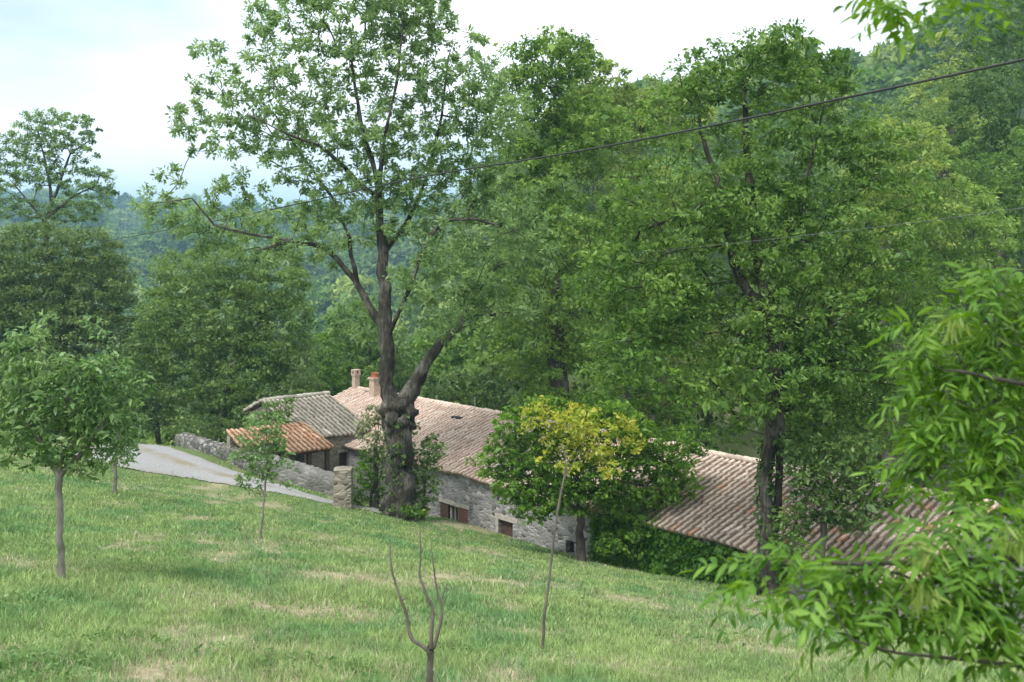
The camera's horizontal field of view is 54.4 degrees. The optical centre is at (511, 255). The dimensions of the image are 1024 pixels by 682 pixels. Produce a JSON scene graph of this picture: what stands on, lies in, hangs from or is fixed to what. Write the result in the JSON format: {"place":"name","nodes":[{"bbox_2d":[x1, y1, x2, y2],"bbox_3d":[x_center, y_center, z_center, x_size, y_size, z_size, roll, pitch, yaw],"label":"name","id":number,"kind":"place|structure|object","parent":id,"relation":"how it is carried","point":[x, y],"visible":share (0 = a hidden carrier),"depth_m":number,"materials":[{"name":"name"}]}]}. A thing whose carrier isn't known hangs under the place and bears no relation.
{"place":"outdoors","nodes":[
{"label":"outdoors","id":0,"kind":"place"},
{"bbox_2d":[75,444,415,519],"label":"road","id":1,"kind":"structure","parent":0,"point":[159,459],"depth_m":42.63,"materials":[{"name":"grey asphalt"}]},
{"bbox_2d":[0,0,939,207],"label":"sky","id":2,"kind":"structure","parent":0,"point":[119,63],"materials":[{"name":"white"}]},
{"bbox_2d":[0,98,1023,681],"bbox_3d":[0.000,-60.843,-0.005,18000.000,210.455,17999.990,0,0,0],"label":"ground","id":3,"kind":"structure","parent":0,"point":[748,450],"depth_m":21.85,"materials":[{"name":"green plant"}]},
{"bbox_2d":[0,107,119,430],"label":"slender tree","id":4,"kind":"object","parent":3,"relation":"on","point":[15,173],"visible":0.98,"depth_m":77.67,"materials":[{"name":"green plant"}]},
{"bbox_2d":[0,219,150,442],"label":"broadleaf tree","id":5,"kind":"object","parent":3,"relation":"on","point":[68,309],"visible":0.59,"depth_m":62.94,"materials":[{"name":"green plant"}]},
{"bbox_2d":[0,308,158,578],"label":"orchard tree","id":6,"kind":"object","parent":3,"relation":"on","point":[38,379],"visible":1,"depth_m":14.72,"materials":[{"name":"green plant"}]},
{"bbox_2d":[86,395,145,494],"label":"young tree","id":7,"kind":"object","parent":3,"relation":"on","point":[121,437],"visible":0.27,"depth_m":29.59,"materials":[{"name":"green plant"}]},
{"bbox_2d":[75,342,168,442],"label":"broadleaf tree","id":8,"kind":"object","parent":3,"relation":"on","point":[146,400],"visible":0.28,"depth_m":57.91,"materials":[{"name":"green plant"}]},
{"bbox_2d":[117,312,214,444],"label":"broadleaf tree","id":9,"kind":"object","parent":3,"relation":"on","point":[158,434],"visible":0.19,"depth_m":65.86,"materials":[{"name":"green plant"}]},
{"bbox_2d":[139,409,199,446],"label":"woodland tree","id":10,"kind":"object","parent":3,"relation":"on","point":[172,442],"visible":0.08,"depth_m":99.41,"materials":[{"name":"green plant"}]},
{"bbox_2d":[141,385,206,442],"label":"woodland tree","id":11,"kind":"object","parent":3,"relation":"on","point":[181,409],"visible":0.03,"depth_m":128.16,"materials":[{"name":"green plant"}]},
{"bbox_2d":[180,381,224,440],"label":"woodland tree","id":12,"kind":"object","parent":3,"relation":"on","point":[194,402],"visible":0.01,"depth_m":119.09,"materials":[{"name":"green plant"}]},
{"bbox_2d":[121,242,322,441],"bbox_3d":[-15.338,5.513,58.091,16.358,12.836,9.850,0,0,43],"label":"broadleaf tree","id":13,"kind":"object","parent":3,"relation":"on","point":[256,336],"visible":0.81,"depth_m":58.97,"materials":[{"name":"green plant"}]},
{"bbox_2d":[175,432,270,475],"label":"dry stone wall","id":14,"kind":"structure","parent":3,"relation":"on","point":[217,449],"depth_m":46.74,"materials":[{"name":"grey stone"}]},
{"bbox_2d":[202,357,271,443],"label":"woodland tree","id":15,"kind":"object","parent":3,"relation":"on","point":[252,384],"visible":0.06,"depth_m":104.79,"materials":[{"name":"green plant"}]},
{"bbox_2d":[175,348,325,441],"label":"broadleaf tree","id":16,"kind":"object","parent":3,"relation":"on","point":[316,384],"visible":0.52,"depth_m":56.74,"materials":[{"name":"green plant"}]},
{"bbox_2d":[226,410,298,539],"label":"sapling","id":17,"kind":"object","parent":3,"relation":"on","point":[268,448],"visible":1,"depth_m":23.35,"materials":[{"name":"green plant"}]},
{"bbox_2d":[249,396,297,429],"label":"young tree","id":18,"kind":"object","parent":3,"relation":"on","point":[284,412],"visible":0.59,"depth_m":47.33,"materials":[{"name":"green plant"}]},
{"bbox_2d":[226,421,333,470],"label":"open shed","id":19,"kind":"structure","parent":3,"relation":"on","point":[302,438],"depth_m":45.78,"materials":[{"name":"orange tile"}]},
{"bbox_2d":[271,454,333,495],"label":"garden wall","id":20,"kind":"structure","parent":3,"relation":"on","point":[312,478],"depth_m":42.34,"materials":[{"name":"grey stone"}]},
{"bbox_2d":[243,391,371,471],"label":"stone outbuilding","id":21,"kind":"structure","parent":3,"relation":"on","point":[326,415],"depth_m":49.25,"materials":[{"name":"grey tile"}]},
{"bbox_2d":[264,344,350,391],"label":"woodland tree","id":22,"kind":"object","parent":3,"relation":"on","point":[308,372],"visible":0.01,"depth_m":99.12,"materials":[{"name":"green plant"}]},
{"bbox_2d":[302,331,368,395],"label":"broadleaf tree","id":23,"kind":"object","parent":3,"relation":"on","point":[329,363],"visible":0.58,"depth_m":71.57,"materials":[{"name":"green plant"}]},
{"bbox_2d":[333,466,353,508],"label":"gate pillar","id":24,"kind":"structure","parent":3,"relation":"on","point":[343,492],"depth_m":38.53,"materials":[{"name":"beige stone"}]},
{"bbox_2d":[127,0,561,520],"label":"ash tree","id":25,"kind":"object","parent":3,"relation":"on","point":[393,407],"visible":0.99,"depth_m":38.52,"materials":[{"name":"green plant"}]},
{"bbox_2d":[377,414,420,517],"bbox_3d":[-4.448,8.274,38.918,1.552,4.500,1.725,0,0,41],"label":"ivy","id":26,"kind":"object","parent":25,"relation":"attached to","point":[393,506],"visible":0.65,"depth_m":38.53,"materials":[{"name":"green plant"}]},
{"bbox_2d":[303,295,416,393],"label":"woodland tree","id":27,"kind":"object","parent":3,"relation":"on","point":[358,347],"visible":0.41,"depth_m":76.20,"materials":[{"name":"green plant"}]},
{"bbox_2d":[352,446,387,506],"bbox_3d":[-5.760,8.969,40.145,2.126,2.642,1.772,0,0,0],"label":"shrub","id":28,"kind":"object","parent":3,"relation":"on","point":[366,485],"visible":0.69,"depth_m":39.99,"materials":[{"name":"green plant"}]},
{"bbox_2d":[324,319,415,390],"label":"broadleaf tree","id":29,"kind":"object","parent":3,"relation":"on","point":[409,371],"visible":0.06,"depth_m":83.69,"materials":[{"name":"green plant"}]},
{"bbox_2d":[353,403,387,508],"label":"young tree","id":30,"kind":"object","parent":3,"relation":"on","point":[375,435],"visible":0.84,"depth_m":39.89,"materials":[{"name":"green plant"}]},
{"bbox_2d":[360,341,440,394],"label":"woodland tree","id":31,"kind":"object","parent":3,"relation":"on","point":[404,374],"visible":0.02,"depth_m":87.83,"materials":[{"name":"green plant"}]},
{"bbox_2d":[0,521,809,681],"bbox_3d":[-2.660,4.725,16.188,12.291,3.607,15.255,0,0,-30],"label":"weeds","id":32,"kind":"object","parent":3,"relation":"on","point":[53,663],"visible":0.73,"depth_m":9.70,"materials":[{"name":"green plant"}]},
{"bbox_2d":[399,503,428,517],"bbox_3d":[-4.007,10.022,38.747,1.077,1.039,2.167,0,0,-22],"label":"weed plant","id":33,"kind":"object","parent":3,"relation":"on","point":[415,511],"visible":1,"depth_m":38.06,"materials":[{"name":"green plant"}]},
{"bbox_2d":[389,529,449,681],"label":"bare sapling","id":34,"kind":"object","parent":3,"relation":"on","point":[429,649],"visible":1,"depth_m":7.98,"materials":[{"name":"grey plant"}]},
{"bbox_2d":[411,432,448,520],"bbox_3d":[-3.548,8.759,39.505,1.999,3.518,1.803,0,0,28],"label":"shrub","id":35,"kind":"object","parent":3,"relation":"on","point":[423,499],"visible":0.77,"depth_m":39.43,"materials":[{"name":"green plant"}]},
{"bbox_2d":[397,303,485,402],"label":"woodland tree","id":36,"kind":"object","parent":3,"relation":"on","point":[421,322],"visible":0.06,"depth_m":81.75,"materials":[{"name":"green plant"}]},
{"bbox_2d":[404,311,503,405],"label":"woodland tree","id":37,"kind":"object","parent":3,"relation":"on","point":[446,355],"visible":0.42,"depth_m":74.55,"materials":[{"name":"green plant"}]},
{"bbox_2d":[420,352,529,411],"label":"broadleaf tree","id":38,"kind":"object","parent":3,"relation":"on","point":[471,381],"visible":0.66,"depth_m":61.42,"materials":[{"name":"green plant"}]},
{"bbox_2d":[459,302,548,409],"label":"woodland tree","id":39,"kind":"object","parent":3,"relation":"on","point":[477,331],"visible":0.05,"depth_m":77.02,"materials":[{"name":"green plant"}]},
{"bbox_2d":[0,0,1023,379],"bbox_3d":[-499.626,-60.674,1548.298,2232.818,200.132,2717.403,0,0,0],"label":"woodland","id":40,"kind":"object","parent":3,"relation":"on","point":[334,286],"visible":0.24,"depth_m":360.67,"materials":[{"name":"green plant"}]},
{"bbox_2d":[447,230,586,393],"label":"woodland tree","id":41,"kind":"object","parent":3,"relation":"on","point":[483,333],"visible":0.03,"depth_m":71.44,"materials":[{"name":"green plant"}]},
{"bbox_2d":[332,369,705,559],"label":"stone house","id":42,"kind":"structure","parent":3,"relation":"on","point":[463,432],"depth_m":43.19,"materials":[{"name":"grey tile"}]},
{"bbox_2d":[450,505,457,519],"bbox_3d":[-2.408,11.088,42.622,0.100,0.874,0.638,0,0,-42],"label":"window","id":43,"kind":"structure","parent":42,"relation":"in","point":[453,509],"depth_m":42.70,"materials":[{"name":"glass"}]},
{"bbox_2d":[501,520,512,536],"bbox_3d":[-0.129,11.098,40.114,0.050,0.900,0.852,0,0,-42],"label":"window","id":44,"kind":"structure","parent":42,"relation":"in","point":[506,527],"depth_m":40.14,"materials":[{"name":"brown wood"}]},
{"bbox_2d":[444,246,598,416],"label":"woodland tree","id":45,"kind":"object","parent":3,"relation":"on","point":[484,358],"visible":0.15,"depth_m":65.09,"materials":[{"name":"green plant"}]},
{"bbox_2d":[512,198,568,244],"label":"woodland tree","id":46,"kind":"object","parent":3,"relation":"on","point":[531,206],"visible":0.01,"depth_m":117.06,"materials":[{"name":"green plant"}]},
{"bbox_2d":[520,169,576,218],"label":"woodland tree","id":47,"kind":"object","parent":3,"relation":"on","point":[564,185],"visible":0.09,"depth_m":143.07,"materials":[{"name":"green plant"}]},
{"bbox_2d":[541,450,577,651],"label":"dead sapling","id":48,"kind":"object","parent":3,"relation":"on","point":[549,576],"visible":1,"depth_m":11.90,"materials":[{"name":"brown wood"}]},
{"bbox_2d":[471,25,651,419],"bbox_3d":[2.472,0.865,49.999,9.118,25.032,6.086,0,0,0],"label":"broadleaf tree","id":49,"kind":"object","parent":3,"relation":"on","point":[555,316],"visible":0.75,"depth_m":49.22,"materials":[{"name":"green plant"}]},
{"bbox_2d":[538,202,597,237],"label":"woodland tree","id":50,"kind":"object","parent":3,"relation":"on","point":[553,216],"visible":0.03,"depth_m":102.01,"materials":[{"name":"green plant"}]},
{"bbox_2d":[548,213,616,271],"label":"woodland tree","id":51,"kind":"object","parent":3,"relation":"on","point":[564,234],"visible":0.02,"depth_m":94.55,"materials":[{"name":"green plant"}]},
{"bbox_2d":[464,393,710,561],"bbox_3d":[2.659,7.692,34.470,8.691,5.966,3.951,0,0,0],"label":"leafy tree","id":52,"kind":"object","parent":3,"relation":"on","point":[635,442],"visible":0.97,"depth_m":34.18,"materials":[{"name":"green plant"}]},
{"bbox_2d":[565,127,626,217],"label":"woodland tree","id":53,"kind":"object","parent":3,"relation":"on","point":[592,208],"visible":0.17,"depth_m":131.21,"materials":[{"name":"green plant"}]},
{"bbox_2d":[571,350,685,413],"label":"woodland tree","id":54,"kind":"object","parent":3,"relation":"on","point":[575,384],"visible":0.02,"depth_m":67.40,"materials":[{"name":"green plant"}]},
{"bbox_2d":[539,43,720,435],"bbox_3d":[7.329,0.500,61.949,11.571,27.252,7.603,0,0,0],"label":"broadleaf tree","id":55,"kind":"object","parent":3,"relation":"on","point":[628,95],"visible":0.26,"depth_m":61.19,"materials":[{"name":"green plant"}]},
{"bbox_2d":[619,132,657,197],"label":"woodland tree","id":56,"kind":"object","parent":3,"relation":"on","point":[642,153],"visible":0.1,"depth_m":159.88,"materials":[{"name":"green plant"}]},
{"bbox_2d":[593,453,688,560],"bbox_3d":[4.459,8.854,34.249,3.318,4.072,1.551,0,0,0],"label":"shrub","id":57,"kind":"object","parent":3,"relation":"on","point":[632,535],"visible":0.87,"depth_m":34.08,"materials":[{"name":"green plant"}]},
{"bbox_2d":[628,163,667,213],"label":"woodland tree","id":58,"kind":"object","parent":3,"relation":"on","point":[650,185],"visible":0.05,"depth_m":132.58,"materials":[{"name":"green plant"}]},
{"bbox_2d":[576,319,720,449],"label":"broadleaf tree","id":59,"kind":"object","parent":3,"relation":"on","point":[654,388],"visible":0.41,"depth_m":43.76,"materials":[{"name":"green plant"}]},
{"bbox_2d":[644,225,712,356],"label":"woodland tree","id":60,"kind":"object","parent":3,"relation":"on","point":[668,231],"visible":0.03,"depth_m":84.66,"materials":[{"name":"green plant"}]},
{"bbox_2d":[656,138,701,173],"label":"woodland tree","id":61,"kind":"object","parent":3,"relation":"on","point":[661,147],"visible":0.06,"depth_m":166.00,"materials":[{"name":"green plant"}]},
{"bbox_2d":[653,149,708,186],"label":"woodland tree","id":62,"kind":"object","parent":3,"relation":"on","point":[663,161],"visible":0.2,"depth_m":149.68,"materials":[{"name":"green plant"}]},
{"bbox_2d":[668,148,721,175],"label":"woodland tree","id":63,"kind":"object","parent":3,"relation":"on","point":[700,159],"visible":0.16,"depth_m":156.80,"materials":[{"name":"green plant"}]},
{"bbox_2d":[671,223,718,279],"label":"woodland tree","id":64,"kind":"object","parent":3,"relation":"on","point":[697,231],"visible":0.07,"depth_m":97.67,"materials":[{"name":"green plant"}]},
{"bbox_2d":[664,345,748,453],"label":"woodland tree","id":65,"kind":"object","parent":3,"relation":"on","point":[709,419],"visible":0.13,"depth_m":63.10,"materials":[{"name":"green plant"}]},
{"bbox_2d":[693,310,746,394],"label":"woodland tree","id":66,"kind":"object","parent":3,"relation":"on","point":[719,329],"visible":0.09,"depth_m":78.16,"materials":[{"name":"green plant"}]},
{"bbox_2d":[707,117,742,165],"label":"woodland tree","id":67,"kind":"object","parent":3,"relation":"on","point":[738,150],"visible":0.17,"depth_m":191.88,"materials":[{"name":"green plant"}]},
{"bbox_2d":[711,152,781,257],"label":"woodland tree","id":68,"kind":"object","parent":3,"relation":"on","point":[742,177],"visible":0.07,"depth_m":115.12,"materials":[{"name":"green plant"}]},
{"bbox_2d":[560,16,955,597],"bbox_3d":[7.205,1.538,29.306,11.653,16.761,5.501,0,0,0],"label":"broadleaf tree","id":69,"kind":"object","parent":3,"relation":"on","point":[774,364],"visible":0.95,"depth_m":28.59,"materials":[{"name":"green plant"}]},
{"bbox_2d":[752,440,781,597],"bbox_3d":[7.407,7.645,29.000,0.946,4.654,0.849,0,0,0],"label":"ivy","id":70,"kind":"object","parent":69,"relation":"attached to","point":[771,493],"visible":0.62,"depth_m":28.88,"materials":[{"name":"green plant"}]},
{"bbox_2d":[739,195,796,262],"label":"woodland tree","id":71,"kind":"object","parent":3,"relation":"on","point":[762,224],"visible":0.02,"depth_m":105.66,"materials":[{"name":"green plant"}]},
{"bbox_2d":[758,118,789,159],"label":"woodland tree","id":72,"kind":"object","parent":3,"relation":"on","point":[775,126],"visible":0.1,"depth_m":193.15,"materials":[{"name":"green plant"}]},
{"bbox_2d":[738,208,818,312],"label":"woodland tree","id":73,"kind":"object","parent":3,"relation":"on","point":[778,260],"visible":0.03,"depth_m":92.47,"materials":[{"name":"green plant"}]},
{"bbox_2d":[768,137,830,216],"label":"woodland tree","id":74,"kind":"object","parent":3,"relation":"on","point":[785,156],"visible":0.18,"depth_m":125.72,"materials":[{"name":"green plant"}]},
{"bbox_2d":[749,331,849,462],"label":"woodland tree","id":75,"kind":"object","parent":3,"relation":"on","point":[759,438],"visible":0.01,"depth_m":64.11,"materials":[{"name":"green plant"}]},
{"bbox_2d":[738,249,862,389],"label":"woodland tree","id":76,"kind":"object","parent":3,"relation":"on","point":[816,265],"visible":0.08,"depth_m":73.86,"materials":[{"name":"green plant"}]},
{"bbox_2d":[782,111,836,202],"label":"woodland tree","id":77,"kind":"object","parent":3,"relation":"on","point":[824,116],"visible":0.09,"depth_m":132.00,"materials":[{"name":"green plant"}]},
{"bbox_2d":[624,449,1023,633],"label":"stone house","id":78,"kind":"structure","parent":3,"relation":"on","point":[720,508],"depth_m":32.78,"materials":[{"name":"tile"}]},
{"bbox_2d":[587,513,785,590],"bbox_3d":[5.580,10.687,33.280,0.803,3.155,8.335,0,0,-42],"label":"ivy","id":79,"kind":"object","parent":78,"relation":"attached to","point":[669,553],"visible":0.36,"depth_m":33.35,"materials":[{"name":"green plant"}]},
{"bbox_2d":[788,161,866,249],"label":"woodland tree","id":80,"kind":"object","parent":3,"relation":"on","point":[823,184],"visible":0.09,"depth_m":101.26,"materials":[{"name":"green plant"}]},
{"bbox_2d":[764,426,914,601],"bbox_3d":[9.346,7.352,28.231,4.238,5.122,1.828,0,0,0],"label":"tree","id":81,"kind":"object","parent":3,"relation":"on","point":[822,472],"visible":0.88,"depth_m":27.99,"materials":[{"name":"green plant"}]},
{"bbox_2d":[678,0,1023,681],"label":"ash tree","id":82,"kind":"object","parent":3,"relation":"on","point":[970,612],"visible":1,"depth_m":3.28,"materials":[{"name":"green plant"}]},
{"bbox_2d":[830,110,874,153],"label":"woodland tree","id":83,"kind":"object","parent":3,"relation":"on","point":[856,116],"visible":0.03,"depth_m":150.39,"materials":[{"name":"green plant"}]},
{"bbox_2d":[828,251,882,358],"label":"woodland tree","id":84,"kind":"object","parent":3,"relation":"on","point":[868,310],"visible":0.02,"depth_m":79.59,"materials":[{"name":"green plant"}]},
{"bbox_2d":[797,201,915,315],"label":"woodland tree","id":85,"kind":"object","parent":3,"relation":"on","point":[843,218],"visible":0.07,"depth_m":92.36,"materials":[{"name":"green plant"}]},
{"bbox_2d":[782,312,965,471],"bbox_3d":[15.561,8.465,44.041,8.802,12.255,4.894,0,0,0],"label":"broadleaf tree","id":86,"kind":"object","parent":3,"relation":"on","point":[931,323],"visible":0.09,"depth_m":43.40,"materials":[{"name":"green plant"}]},
{"bbox_2d":[822,94,960,461],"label":"broadleaf tree","id":87,"kind":"object","parent":3,"relation":"on","point":[909,117],"visible":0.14,"depth_m":65.66,"materials":[{"name":"green plant"}]},
{"bbox_2d":[881,86,924,118],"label":"woodland tree","id":88,"kind":"object","parent":3,"relation":"on","point":[886,101],"visible":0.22,"depth_m":207.96,"materials":[{"name":"green plant"}]},
{"bbox_2d":[835,114,975,485],"bbox_3d":[21.017,4.305,53.949,7.249,24.106,4.891,0,0,0],"label":"broadleaf tree","id":89,"kind":"object","parent":3,"relation":"on","point":[947,150],"visible":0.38,"depth_m":53.35,"materials":[{"name":"green plant"}]},
{"bbox_2d":[847,344,966,484],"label":"woodland tree","id":90,"kind":"object","parent":3,"relation":"on","point":[917,480],"visible":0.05,"depth_m":56.39,"materials":[{"name":"green plant"}]},
{"bbox_2d":[860,216,985,355],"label":"woodland tree","id":91,"kind":"object","parent":3,"relation":"on","point":[970,235],"visible":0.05,"depth_m":71.74,"materials":[{"name":"green plant"}]},
{"bbox_2d":[855,138,1023,490],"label":"broadleaf tree","id":92,"kind":"object","parent":3,"relation":"on","point":[956,255],"visible":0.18,"depth_m":55.09,"materials":[{"name":"green plant"}]},
{"bbox_2d":[903,27,991,374],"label":"broadleaf tree","id":93,"kind":"object","parent":3,"relation":"on","point":[919,92],"visible":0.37,"depth_m":77.63,"materials":[{"name":"green plant"}]},
{"bbox_2d":[930,79,965,114],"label":"woodland tree","id":94,"kind":"object","parent":3,"relation":"on","point":[931,94],"visible":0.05,"depth_m":191.11,"materials":[{"name":"green plant"}]},
{"bbox_2d":[905,0,1023,433],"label":"broadleaf tree","id":95,"kind":"object","parent":3,"relation":"on","point":[990,92],"visible":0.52,"depth_m":69.45,"materials":[{"name":"green plant"}]},
{"bbox_2d":[947,90,998,151],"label":"woodland tree","id":96,"kind":"object","parent":3,"relation":"on","point":[976,117],"visible":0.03,"depth_m":155.43,"materials":[{"name":"green plant"}]},
{"bbox_2d":[926,128,1023,499],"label":"broadleaf tree","id":97,"kind":"object","parent":3,"relation":"on","point":[1018,190],"visible":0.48,"depth_m":59.57,"materials":[{"name":"green plant"}]},
{"bbox_2d":[947,337,1023,480],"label":"woodland tree","id":98,"kind":"object","parent":3,"relation":"on","point":[1007,458],"visible":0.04,"depth_m":58.85,"materials":[{"name":"green plant"}]},
{"bbox_2d":[951,73,1021,122],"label":"woodland tree","id":99,"kind":"object","parent":3,"relation":"on","point":[993,82],"visible":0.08,"depth_m":162.72,"materials":[{"name":"green plant"}]},
{"bbox_2d":[962,212,1020,267],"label":"woodland tree","id":100,"kind":"object","parent":3,"relation":"on","point":[1008,258],"visible":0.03,"depth_m":91.09,"materials":[{"name":"green plant"}]},
{"bbox_2d":[973,58,1021,112],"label":"woodland tree","id":101,"kind":"object","parent":3,"relation":"on","point":[1013,79],"visible":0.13,"depth_m":176.96,"materials":[{"name":"green plant"}]},
{"bbox_2d":[977,166,1023,275],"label":"woodland tree","id":102,"kind":"object","parent":3,"relation":"on","point":[1011,214],"visible":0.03,"depth_m":97.32,"materials":[{"name":"green plant"}]},
{"bbox_2d":[1003,48,1023,103],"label":"woodland tree","id":103,"kind":"object","parent":3,"relation":"on","point":[1020,65],"visible":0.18,"depth_m":195.97,"materials":[{"name":"green plant"}]},
{"bbox_2d":[80,58,1023,245],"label":"overhead cable","id":104,"kind":"object","parent":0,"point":[894,87],"visible":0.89,"depth_m":19.77,"materials":[{"name":"black rubber"}]},
{"bbox_2d":[548,207,1023,261],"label":"overhead cable","id":105,"kind":"object","parent":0,"point":[846,230],"visible":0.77,"depth_m":15.69,"materials":[{"name":"grey metal"}]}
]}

